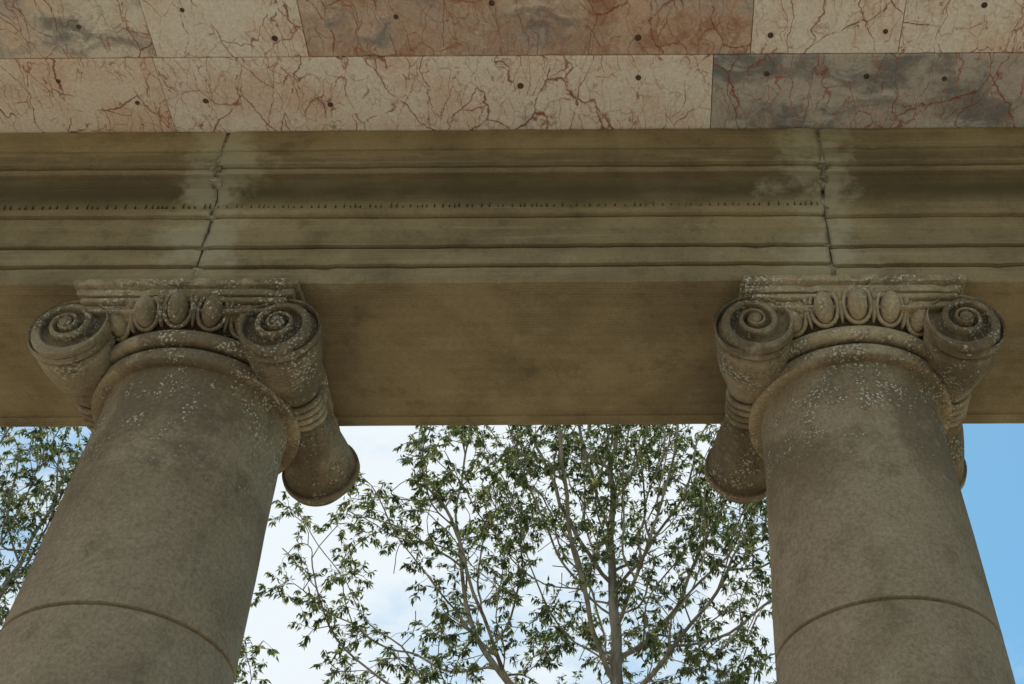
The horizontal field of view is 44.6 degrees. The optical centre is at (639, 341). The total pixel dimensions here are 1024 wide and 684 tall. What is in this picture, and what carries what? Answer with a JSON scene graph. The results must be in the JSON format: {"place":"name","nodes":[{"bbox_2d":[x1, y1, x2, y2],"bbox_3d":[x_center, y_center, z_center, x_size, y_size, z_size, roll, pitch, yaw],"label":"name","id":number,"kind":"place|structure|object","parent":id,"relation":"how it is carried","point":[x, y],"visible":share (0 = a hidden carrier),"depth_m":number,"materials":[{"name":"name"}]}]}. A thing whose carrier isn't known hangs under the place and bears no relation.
{"place":"outdoors","nodes":[
{"label":"outdoors","id":0,"kind":"place"},
{"bbox_2d":[0,366,286,683],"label":"shaft","id":1,"kind":"object","parent":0,"point":[144,567],"visible":1,"depth_m":5.81,"materials":[{"name":"grey stone"}]},
{"bbox_2d":[27,278,359,506],"bbox_3d":[-2.448,0.327,6.972,1.555,0.575,1.435,0,-45,0],"label":"capital","id":2,"kind":"object","parent":1,"relation":"on","point":[95,344],"visible":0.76,"depth_m":6.57,"materials":[{"name":"stone"}]},
{"bbox_2d":[0,423,1023,683],"label":"sky","id":3,"kind":"structure","parent":0,"point":[992,491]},
{"bbox_2d":[761,362,1015,683],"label":"shaft","id":4,"kind":"object","parent":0,"point":[878,576],"visible":1,"depth_m":5.76,"materials":[{"name":"grey stone"}]},
{"bbox_2d":[704,274,1005,503],"bbox_3d":[1.157,0.304,6.972,1.555,0.575,1.435,0,-45,0],"label":"capital","id":5,"kind":"object","parent":4,"relation":"on","point":[941,336],"visible":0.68,"depth_m":6.57,"materials":[{"name":"stone"}]},
{"bbox_2d":[0,128,1023,426],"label":"stone entablature","id":6,"kind":"structure","parent":5,"relation":"on","point":[524,278],"depth_m":7.13,"materials":[{"name":"stone"}]},
{"bbox_2d":[0,0,1023,132],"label":"marble slabs","id":7,"kind":"structure","parent":6,"relation":"on","point":[416,65],"depth_m":7.04,"materials":[{"name":"beige stone"}]},
{"bbox_2d":[56,0,987,106],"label":"fixing plugs","id":8,"kind":"object","parent":7,"relation":"on","point":[638,38],"visible":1,"depth_m":6.92,"materials":[{"name":"metal"}]},
{"bbox_3d":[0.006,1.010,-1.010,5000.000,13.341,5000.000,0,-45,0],"label":"ground","id":9,"kind":"structure","parent":0,"visible":0},
{"bbox_2d":[0,427,279,683],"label":"eucalyptus tree","id":10,"kind":"object","parent":9,"relation":"on","point":[9,494],"visible":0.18,"depth_m":24.78,"materials":[{"name":"green plant"}]},
{"bbox_2d":[250,424,776,683],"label":"eucalyptus tree","id":11,"kind":"object","parent":9,"relation":"on","point":[612,665],"visible":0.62,"depth_m":23.47,"materials":[{"name":"green plant"}]}
]}

